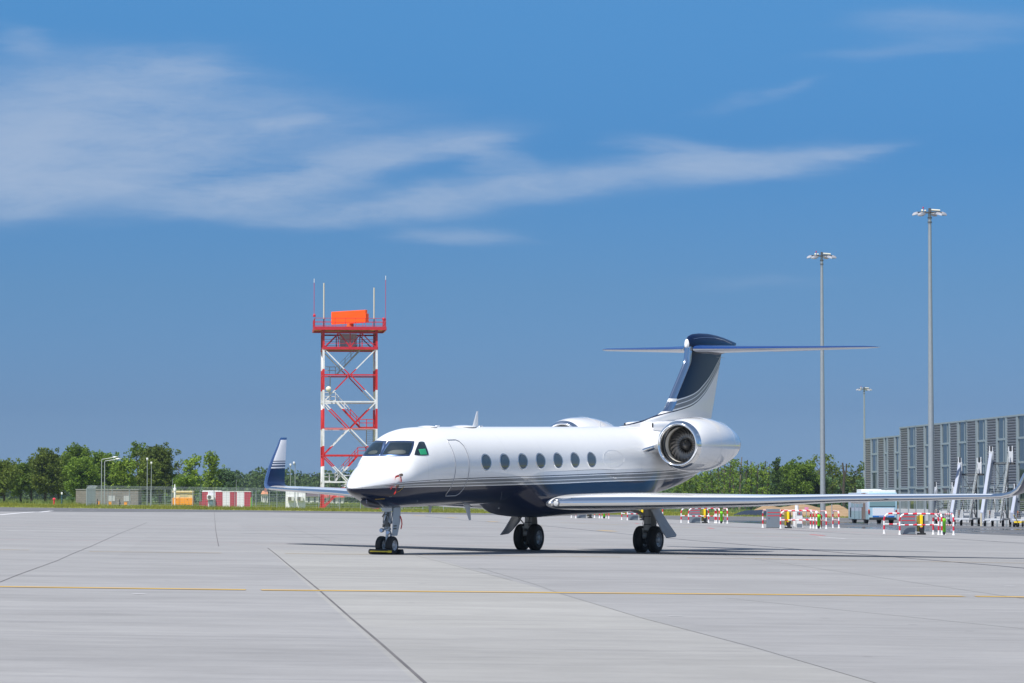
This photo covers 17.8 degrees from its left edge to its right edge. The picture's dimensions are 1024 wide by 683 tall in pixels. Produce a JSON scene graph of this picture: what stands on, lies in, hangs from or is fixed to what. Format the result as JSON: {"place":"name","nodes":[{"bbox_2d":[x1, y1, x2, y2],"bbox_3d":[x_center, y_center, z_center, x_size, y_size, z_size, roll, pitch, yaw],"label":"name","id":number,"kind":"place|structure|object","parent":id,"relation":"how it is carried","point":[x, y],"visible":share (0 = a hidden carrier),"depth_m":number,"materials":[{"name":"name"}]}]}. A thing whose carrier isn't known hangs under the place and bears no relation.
{"place":"outdoors","nodes":[
{"label":"outdoors","id":0,"kind":"place"},
{"bbox_2d":[261,488,267,502],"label":"house","id":1,"kind":"structure","parent":0,"point":[265,496],"depth_m":819.06,"materials":[{"name":"grey"}]},
{"bbox_2d":[306,493,319,502],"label":"house","id":2,"kind":"structure","parent":0,"point":[310,500],"depth_m":799.06,"materials":[{"name":"grey"}]},
{"bbox_2d":[328,495,344,503],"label":"house","id":3,"kind":"structure","parent":0,"point":[336,498],"depth_m":858.99,"materials":[{"name":"grey"}]},
{"bbox_2d":[3,499,845,517],"bbox_3d":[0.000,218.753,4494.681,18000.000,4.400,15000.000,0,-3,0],"label":"ground","id":4,"kind":"structure","parent":0,"point":[345,502],"depth_m":384.54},
{"bbox_2d":[0,458,23,500],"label":"leafy tree","id":5,"kind":"object","parent":4,"relation":"on","point":[8,472],"visible":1,"depth_m":460.68,"materials":[{"name":"green plant"}]},
{"bbox_2d":[9,462,32,501],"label":"leafy tree","id":6,"kind":"object","parent":4,"relation":"on","point":[22,480],"visible":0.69,"depth_m":468.93,"materials":[{"name":"green plant"}]},
{"bbox_2d":[25,459,38,500],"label":"leafy tree","id":7,"kind":"object","parent":4,"relation":"on","point":[31,491],"visible":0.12,"depth_m":489.31,"materials":[{"name":"green plant"}]},
{"bbox_2d":[27,447,63,501],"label":"leafy tree","id":8,"kind":"object","parent":4,"relation":"on","point":[47,479],"visible":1,"depth_m":466.83,"materials":[{"name":"green plant"}]},
{"bbox_2d":[54,455,66,499],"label":"leafy tree","id":9,"kind":"object","parent":4,"relation":"on","point":[58,494],"visible":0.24,"depth_m":479.21,"materials":[{"name":"green plant"}]},
{"bbox_2d":[58,442,92,499],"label":"leafy tree","id":10,"kind":"object","parent":4,"relation":"on","point":[78,450],"visible":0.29,"depth_m":474.90,"materials":[{"name":"green plant"}]},
{"bbox_2d":[62,456,102,496],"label":"leafy tree","id":11,"kind":"object","parent":4,"relation":"on","point":[81,472],"visible":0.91,"depth_m":457.01,"materials":[{"name":"green plant"}]},
{"bbox_2d":[86,485,95,504],"bbox_3d":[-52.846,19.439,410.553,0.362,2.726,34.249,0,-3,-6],"label":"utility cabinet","id":12,"kind":"object","parent":4,"relation":"on","point":[90,491],"visible":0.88,"depth_m":407.69,"materials":[{"name":"silver metal"}]},
{"bbox_2d":[88,449,119,488],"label":"leafy tree","id":13,"kind":"object","parent":4,"relation":"on","point":[99,457],"visible":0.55,"depth_m":468.50,"materials":[{"name":"green plant"}]},
{"bbox_2d":[75,489,141,504],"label":"block hut","id":14,"kind":"object","parent":4,"relation":"on","point":[80,495],"visible":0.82,"depth_m":441.50,"materials":[{"name":"concrete"}]},
{"bbox_2d":[108,458,143,488],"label":"leafy tree","id":15,"kind":"object","parent":4,"relation":"on","point":[120,474],"visible":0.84,"depth_m":460.53,"materials":[{"name":"green plant"}]},
{"bbox_2d":[123,440,146,488],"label":"leafy tree","id":16,"kind":"object","parent":4,"relation":"on","point":[137,448],"visible":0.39,"depth_m":481.45,"materials":[{"name":"green plant"}]},
{"bbox_2d":[134,458,166,502],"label":"leafy tree","id":17,"kind":"object","parent":4,"relation":"on","point":[156,476],"visible":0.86,"depth_m":465.11,"materials":[{"name":"green plant"}]},
{"bbox_2d":[136,442,181,502],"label":"leafy tree","id":18,"kind":"object","parent":4,"relation":"on","point":[162,455],"visible":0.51,"depth_m":472.39,"materials":[{"name":"green plant"}]},
{"bbox_2d":[163,473,196,497],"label":"leafy tree","id":19,"kind":"object","parent":4,"relation":"on","point":[184,483],"visible":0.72,"depth_m":454.98,"materials":[{"name":"green plant"}]},
{"bbox_2d":[173,491,193,504],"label":"generator cabin","id":20,"kind":"object","parent":4,"relation":"on","point":[179,495],"visible":0.65,"depth_m":413.53,"materials":[{"name":"metal"}]},
{"bbox_2d":[183,453,207,501],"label":"leafy tree","id":21,"kind":"object","parent":4,"relation":"on","point":[192,463],"visible":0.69,"depth_m":461.44,"materials":[{"name":"green plant"}]},
{"bbox_2d":[199,450,225,489],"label":"leafy tree","id":22,"kind":"object","parent":4,"relation":"on","point":[211,459],"visible":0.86,"depth_m":465.35,"materials":[{"name":"green plant"}]},
{"bbox_2d":[116,489,319,506],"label":"wire fence","id":23,"kind":"object","parent":4,"relation":"on","point":[201,499],"visible":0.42,"depth_m":435.88,"materials":[{"name":"silver metal"}]},
{"bbox_2d":[199,490,251,507],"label":"striped container","id":24,"kind":"object","parent":4,"relation":"on","point":[218,501],"visible":0.75,"depth_m":401.52,"materials":[{"name":"metal"}]},
{"bbox_2d":[213,467,239,490],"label":"leafy tree","id":25,"kind":"object","parent":4,"relation":"on","point":[227,476],"visible":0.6,"depth_m":618.87,"materials":[{"name":"green plant"}]},
{"bbox_2d":[87,486,472,510],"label":"wire fence","id":26,"kind":"object","parent":4,"relation":"on","point":[150,488],"visible":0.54,"depth_m":395.50,"materials":[{"name":"silver metal"}]},
{"bbox_2d":[286,492,305,507],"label":"white booth","id":27,"kind":"object","parent":4,"relation":"on","point":[295,499],"visible":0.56,"depth_m":401.52,"materials":[{"name":"grey"}]},
{"bbox_2d":[312,276,386,508],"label":"radar tower","id":28,"kind":"structure","parent":4,"relation":"on","point":[348,343],"depth_m":410.04,"materials":[{"name":"red"}]},
{"bbox_2d":[0,498,846,512],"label":"crop field","id":29,"kind":"structure","parent":4,"relation":"on","point":[334,504],"depth_m":461.50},
{"bbox_2d":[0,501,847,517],"bbox_3d":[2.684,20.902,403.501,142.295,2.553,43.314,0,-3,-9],"label":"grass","id":30,"kind":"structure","parent":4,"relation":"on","point":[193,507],"depth_m":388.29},
{"bbox_2d":[755,504,847,516],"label":"sand mound","id":31,"kind":"object","parent":30,"relation":"on","point":[843,511],"visible":0.51,"depth_m":404.16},
{"bbox_2d":[0,464,862,502],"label":"wood","id":32,"kind":"object","parent":4,"relation":"on","point":[254,481],"visible":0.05,"depth_m":1205.91,"materials":[{"name":"green plant"}]},
{"bbox_2d":[64,474,864,509],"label":"undergrowth","id":33,"kind":"object","parent":4,"relation":"on","point":[858,481],"visible":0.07,"depth_m":578.53,"materials":[{"name":"green plant"}]},
{"bbox_2d":[679,481,688,492],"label":"lopped tree","id":34,"kind":"object","parent":4,"relation":"on","point":[685,483],"visible":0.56,"depth_m":550.10,"materials":[{"name":"green plant"}]},
{"bbox_2d":[686,477,694,492],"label":"lopped tree","id":35,"kind":"object","parent":4,"relation":"on","point":[690,485],"visible":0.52,"depth_m":551.34,"materials":[{"name":"green plant"}]},
{"bbox_2d":[689,476,704,493],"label":"lopped tree","id":36,"kind":"object","parent":4,"relation":"on","point":[696,484],"visible":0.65,"depth_m":554.72,"materials":[{"name":"green plant"}]},
{"bbox_2d":[692,471,708,493],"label":"lopped tree","id":37,"kind":"object","parent":4,"relation":"on","point":[702,482],"visible":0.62,"depth_m":550.18,"materials":[{"name":"green plant"}]},
{"bbox_2d":[703,470,712,493],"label":"lopped tree","id":38,"kind":"object","parent":4,"relation":"on","point":[707,473],"visible":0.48,"depth_m":554.45,"materials":[{"name":"green plant"}]},
{"bbox_2d":[706,469,718,493],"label":"lopped tree","id":39,"kind":"object","parent":4,"relation":"on","point":[711,484],"visible":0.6,"depth_m":533.04,"materials":[{"name":"green plant"}]},
{"bbox_2d":[713,467,723,508],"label":"lopped tree","id":40,"kind":"object","parent":4,"relation":"on","point":[718,480],"visible":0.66,"depth_m":543.53,"materials":[{"name":"green plant"}]},
{"bbox_2d":[719,464,728,493],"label":"lopped tree","id":41,"kind":"object","parent":4,"relation":"on","point":[723,470],"visible":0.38,"depth_m":555.07,"materials":[{"name":"green plant"}]},
{"bbox_2d":[721,460,735,509],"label":"lopped tree","id":42,"kind":"object","parent":4,"relation":"on","point":[729,488],"visible":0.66,"depth_m":547.89,"materials":[{"name":"green plant"}]},
{"bbox_2d":[727,459,738,509],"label":"lopped tree","id":43,"kind":"object","parent":4,"relation":"on","point":[732,468],"visible":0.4,"depth_m":553.84,"materials":[{"name":"green plant"}]},
{"bbox_2d":[732,457,746,509],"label":"lopped tree","id":44,"kind":"object","parent":4,"relation":"on","point":[740,469],"visible":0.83,"depth_m":535.14,"materials":[{"name":"green plant"}]},
{"bbox_2d":[738,460,750,509],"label":"lopped tree","id":45,"kind":"object","parent":4,"relation":"on","point":[746,470],"visible":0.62,"depth_m":543.78,"materials":[{"name":"green plant"}]},
{"bbox_2d":[743,461,757,509],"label":"lopped tree","id":46,"kind":"object","parent":4,"relation":"on","point":[751,471],"visible":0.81,"depth_m":538.22,"materials":[{"name":"green plant"}]},
{"bbox_2d":[752,464,762,508],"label":"lopped tree","id":47,"kind":"object","parent":4,"relation":"on","point":[757,488],"visible":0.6,"depth_m":545.44,"materials":[{"name":"green plant"}]},
{"bbox_2d":[734,510,782,515],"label":"sand mound","id":48,"kind":"object","parent":4,"relation":"on","point":[753,512],"visible":0.57,"depth_m":395.89,"materials":[{"name":"beige"}]},
{"bbox_2d":[753,461,767,493],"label":"lopped tree","id":49,"kind":"object","parent":4,"relation":"on","point":[762,483],"visible":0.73,"depth_m":546.11,"materials":[{"name":"green plant"}]},
{"bbox_2d":[759,463,771,494],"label":"lopped tree","id":50,"kind":"object","parent":4,"relation":"on","point":[767,482],"visible":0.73,"depth_m":532.73,"materials":[{"name":"green plant"}]},
{"bbox_2d":[769,456,788,506],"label":"leafy tree","id":51,"kind":"object","parent":4,"relation":"on","point":[776,476],"visible":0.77,"depth_m":539.07,"materials":[{"name":"green plant"}]},
{"bbox_2d":[774,460,793,505],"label":"leafy tree","id":52,"kind":"object","parent":4,"relation":"on","point":[789,488],"visible":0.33,"depth_m":558.91,"materials":[{"name":"green plant"}]},
{"bbox_2d":[784,456,819,504],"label":"leafy tree","id":53,"kind":"object","parent":4,"relation":"on","point":[800,476],"visible":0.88,"depth_m":543.76,"materials":[{"name":"green plant"}]},
{"bbox_2d":[809,474,830,506],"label":"leafy tree","id":54,"kind":"object","parent":4,"relation":"on","point":[817,488],"visible":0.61,"depth_m":546.30,"materials":[{"name":"green plant"}]},
{"bbox_2d":[806,454,842,489],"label":"leafy tree","id":55,"kind":"object","parent":4,"relation":"on","point":[832,468],"visible":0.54,"depth_m":551.50,"materials":[{"name":"green plant"}]},
{"bbox_2d":[819,461,844,504],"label":"leafy tree","id":56,"kind":"object","parent":4,"relation":"on","point":[836,473],"visible":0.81,"depth_m":554.96,"materials":[{"name":"green plant"}]},
{"bbox_2d":[839,463,846,507],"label":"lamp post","id":57,"kind":"object","parent":4,"relation":"on","point":[843,484],"visible":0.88,"depth_m":539.37,"materials":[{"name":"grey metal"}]},
{"bbox_2d":[834,474,856,504],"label":"leafy tree","id":58,"kind":"object","parent":4,"relation":"on","point":[838,491],"visible":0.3,"depth_m":578.64,"materials":[{"name":"green plant"}]},
{"bbox_2d":[845,461,864,492],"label":"leafy tree","id":59,"kind":"object","parent":4,"relation":"on","point":[854,478],"visible":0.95,"depth_m":559.29,"materials":[{"name":"green plant"}]},
{"bbox_2d":[856,387,871,479],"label":"floodlight mast","id":60,"kind":"object","parent":4,"relation":"on","point":[864,389],"visible":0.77,"depth_m":639.90,"materials":[{"name":"metal"}]},
{"bbox_2d":[0,512,1023,682],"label":"apron","id":61,"kind":"object","parent":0,"point":[283,630],"visible":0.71,"depth_m":52.04,"materials":[{"name":"concrete"}]},
{"bbox_2d":[0,514,218,581],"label":"pavement joint","id":62,"kind":"object","parent":61,"relation":"on","point":[94,544],"visible":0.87,"depth_m":93.82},
{"bbox_2d":[268,548,426,682],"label":"pavement joint","id":63,"kind":"object","parent":61,"relation":"on","point":[397,657],"visible":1,"depth_m":39.58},
{"bbox_2d":[368,549,393,553],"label":"wheel chock","id":64,"kind":"object","parent":61,"relation":"on","point":[380,551],"visible":1,"depth_m":95.16,"materials":[{"name":"rubber"}]},
{"bbox_2d":[0,549,999,562],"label":"yellow line","id":65,"kind":"object","parent":61,"relation":"on","point":[498,555],"visible":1,"depth_m":95.28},
{"bbox_2d":[0,586,1023,596],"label":"yellow line","id":66,"kind":"object","parent":61,"relation":"on","point":[521,592],"visible":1,"depth_m":57.92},
{"bbox_2d":[628,511,637,519],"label":"service cabinet","id":67,"kind":"object","parent":61,"relation":"on","point":[632,516],"visible":0.44,"depth_m":298.43,"materials":[{"name":"metal"}]},
{"bbox_2d":[264,333,1023,553],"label":"business jet","id":68,"kind":"object","parent":61,"relation":"on","point":[575,466],"visible":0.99,"depth_m":103.31,"materials":[{"name":"white"}]},
{"bbox_2d":[291,527,1023,682],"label":"pavement joint","id":69,"kind":"object","parent":61,"relation":"on","point":[732,598],"visible":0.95,"depth_m":49.29,"materials":[{"name":"grey"}]},
{"bbox_2d":[689,508,699,522],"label":"service cabinet","id":70,"kind":"object","parent":61,"relation":"on","point":[694,512],"visible":0.69,"depth_m":269.97,"materials":[{"name":"metal"}]},
{"bbox_2d":[688,508,716,522],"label":"barrier hoop","id":71,"kind":"object","parent":61,"relation":"on","point":[702,516],"visible":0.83,"depth_m":269.60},
{"bbox_2d":[701,509,707,522],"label":"grounding post","id":72,"kind":"object","parent":61,"relation":"on","point":[704,513],"visible":0.89,"depth_m":270.40,"materials":[{"name":"yellow"}]},
{"bbox_2d":[428,516,1019,567],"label":"drain slot","id":73,"kind":"object","parent":61,"relation":"on","point":[779,547],"visible":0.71,"depth_m":119.14,"materials":[{"name":"grey"}]},
{"bbox_2d":[766,509,779,527],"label":"service cabinet","id":74,"kind":"object","parent":61,"relation":"on","point":[772,518],"visible":0.96,"depth_m":228.32,"materials":[{"name":"metal"}]},
{"bbox_2d":[784,512,791,527],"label":"grounding post","id":75,"kind":"object","parent":61,"relation":"on","point":[787,515],"visible":0.89,"depth_m":228.45,"materials":[{"name":"yellow"}]},
{"bbox_2d":[793,505,801,527],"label":"fuel cabinet","id":76,"kind":"object","parent":61,"relation":"on","point":[797,516],"visible":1,"depth_m":229.07,"materials":[{"name":"metal"}]},
{"bbox_2d":[780,510,814,527],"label":"barrier hoop","id":77,"kind":"object","parent":61,"relation":"on","point":[797,520],"visible":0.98,"depth_m":227.65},
{"bbox_2d":[832,510,839,527],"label":"barrier hoop","id":78,"kind":"object","parent":61,"relation":"on","point":[838,519],"visible":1,"depth_m":236.59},
{"bbox_2d":[883,513,921,533],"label":"barrier hoop","id":79,"kind":"object","parent":61,"relation":"on","point":[884,524],"visible":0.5,"depth_m":197.17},
{"bbox_2d":[900,512,915,534],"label":"service cabinet","id":80,"kind":"object","parent":61,"relation":"on","point":[907,519],"visible":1,"depth_m":192.65,"materials":[{"name":"metal"}]},
{"bbox_2d":[898,513,939,534],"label":"barrier hoop","id":81,"kind":"object","parent":61,"relation":"on","point":[936,515],"visible":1,"depth_m":192.28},
{"bbox_2d":[917,515,925,534],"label":"grounding post","id":82,"kind":"object","parent":61,"relation":"on","point":[920,519],"visible":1,"depth_m":193.07,"materials":[{"name":"yellow"}]},
{"bbox_2d":[932,513,942,534],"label":"barrier hoop","id":83,"kind":"object","parent":61,"relation":"on","point":[941,524],"visible":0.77,"depth_m":193.50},
{"bbox_2d":[944,513,954,534],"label":"barrier hoop","id":84,"kind":"object","parent":61,"relation":"on","point":[953,533],"visible":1,"depth_m":193.11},
{"bbox_2d":[0,507,1023,535],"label":"asphalt apron","id":85,"kind":"object","parent":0,"point":[989,529],"visible":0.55,"depth_m":321.82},
{"bbox_2d":[807,251,836,519],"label":"floodlight mast","id":86,"kind":"object","parent":85,"relation":"on","point":[822,420],"visible":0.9,"depth_m":349.99,"materials":[{"name":"metal"}]},
{"bbox_2d":[848,489,896,523],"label":"apron bus","id":87,"kind":"object","parent":85,"relation":"on","point":[866,512],"visible":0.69,"depth_m":299.74,"materials":[{"name":"white metal"}]},
{"bbox_2d":[912,207,946,523],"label":"floodlight mast","id":88,"kind":"object","parent":85,"relation":"on","point":[931,504],"visible":0.89,"depth_m":300.03,"materials":[{"name":"metal"}]},
{"bbox_2d":[864,414,1023,524],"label":"terminal building","id":89,"kind":"structure","parent":85,"relation":"on","point":[898,464],"depth_m":344.69,"materials":[{"name":"metal"}]},
{"bbox_2d":[871,439,876,488],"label":"window","id":90,"kind":"structure","parent":89,"relation":"in","point":[874,441],"depth_m":383.53,"materials":[{"name":"clear glass"}]},
{"bbox_2d":[885,438,886,489],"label":"window","id":91,"kind":"structure","parent":89,"relation":"in","point":[885,438],"depth_m":376.48,"materials":[{"name":"clear glass"}]},
{"bbox_2d":[895,437,898,508],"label":"window","id":92,"kind":"structure","parent":89,"relation":"in","point":[897,438],"depth_m":370.19,"materials":[{"name":"clear glass"}]},
{"bbox_2d":[900,488,907,508],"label":"ground floor window","id":93,"kind":"structure","parent":89,"relation":"in","point":[904,504],"depth_m":365.97,"materials":[{"name":"clear glass"}]},
{"bbox_2d":[909,427,914,508],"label":"window","id":94,"kind":"structure","parent":89,"relation":"in","point":[911,430],"depth_m":362.06,"materials":[{"name":"clear glass"}]},
{"bbox_2d":[916,487,923,508],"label":"ground floor window","id":95,"kind":"structure","parent":89,"relation":"in","point":[920,490],"depth_m":357.49,"materials":[{"name":"clear glass"}]},
{"bbox_2d":[925,426,927,508],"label":"window","id":96,"kind":"structure","parent":89,"relation":"in","point":[926,444],"depth_m":354.28,"materials":[{"name":"clear glass"}]},
{"bbox_2d":[942,424,948,508],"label":"window","id":97,"kind":"structure","parent":89,"relation":"in","point":[945,427],"depth_m":345.23,"materials":[{"name":"clear glass"}]},
{"bbox_2d":[959,422,965,508],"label":"window","id":98,"kind":"structure","parent":89,"relation":"in","point":[962,442],"depth_m":336.73,"materials":[{"name":"clear glass"}]},
{"bbox_2d":[966,487,975,509],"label":"ground floor window","id":99,"kind":"structure","parent":89,"relation":"in","point":[969,491],"depth_m":333.22,"materials":[{"name":"clear glass"}]},
{"bbox_2d":[977,420,984,509],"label":"window","id":100,"kind":"structure","parent":89,"relation":"in","point":[981,423],"depth_m":328.53,"materials":[{"name":"clear glass"}]},
{"bbox_2d":[988,487,995,509],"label":"ground floor window","id":101,"kind":"structure","parent":89,"relation":"in","point":[991,488],"depth_m":324.23,"materials":[{"name":"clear glass"}]},
{"bbox_2d":[997,418,1004,509],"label":"window","id":102,"kind":"structure","parent":89,"relation":"in","point":[1001,421],"depth_m":320.06,"materials":[{"name":"clear glass"}]},
{"bbox_2d":[1009,486,1012,509],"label":"ground floor window","id":103,"kind":"structure","parent":89,"relation":"in","point":[1010,487],"depth_m":316.10,"materials":[{"name":"clear glass"}]},
{"bbox_2d":[1018,416,1023,510],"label":"window","id":104,"kind":"structure","parent":89,"relation":"in","point":[1021,418],"depth_m":311.89,"materials":[{"name":"clear glass"}]},
{"bbox_2d":[934,482,954,523],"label":"passenger stairs","id":105,"kind":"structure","parent":85,"relation":"on","point":[938,506],"depth_m":306.33,"materials":[{"name":"metal"}]},
{"bbox_2d":[950,457,983,524],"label":"passenger stairs","id":106,"kind":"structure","parent":85,"relation":"on","point":[967,515],"depth_m":302.56,"materials":[{"name":"metal"}]},
{"bbox_2d":[980,446,1014,524],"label":"passenger stairs","id":107,"kind":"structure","parent":85,"relation":"on","point":[991,463],"depth_m":300.14,"materials":[{"name":"metal"}]},
{"bbox_2d":[1010,484,1023,524],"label":"passenger stairs","id":108,"kind":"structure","parent":85,"relation":"on","point":[1016,502],"depth_m":296.02,"materials":[{"name":"metal"}]},
{"bbox_2d":[0,0,1023,478],"label":"sky","id":109,"kind":"structure","parent":0,"point":[536,188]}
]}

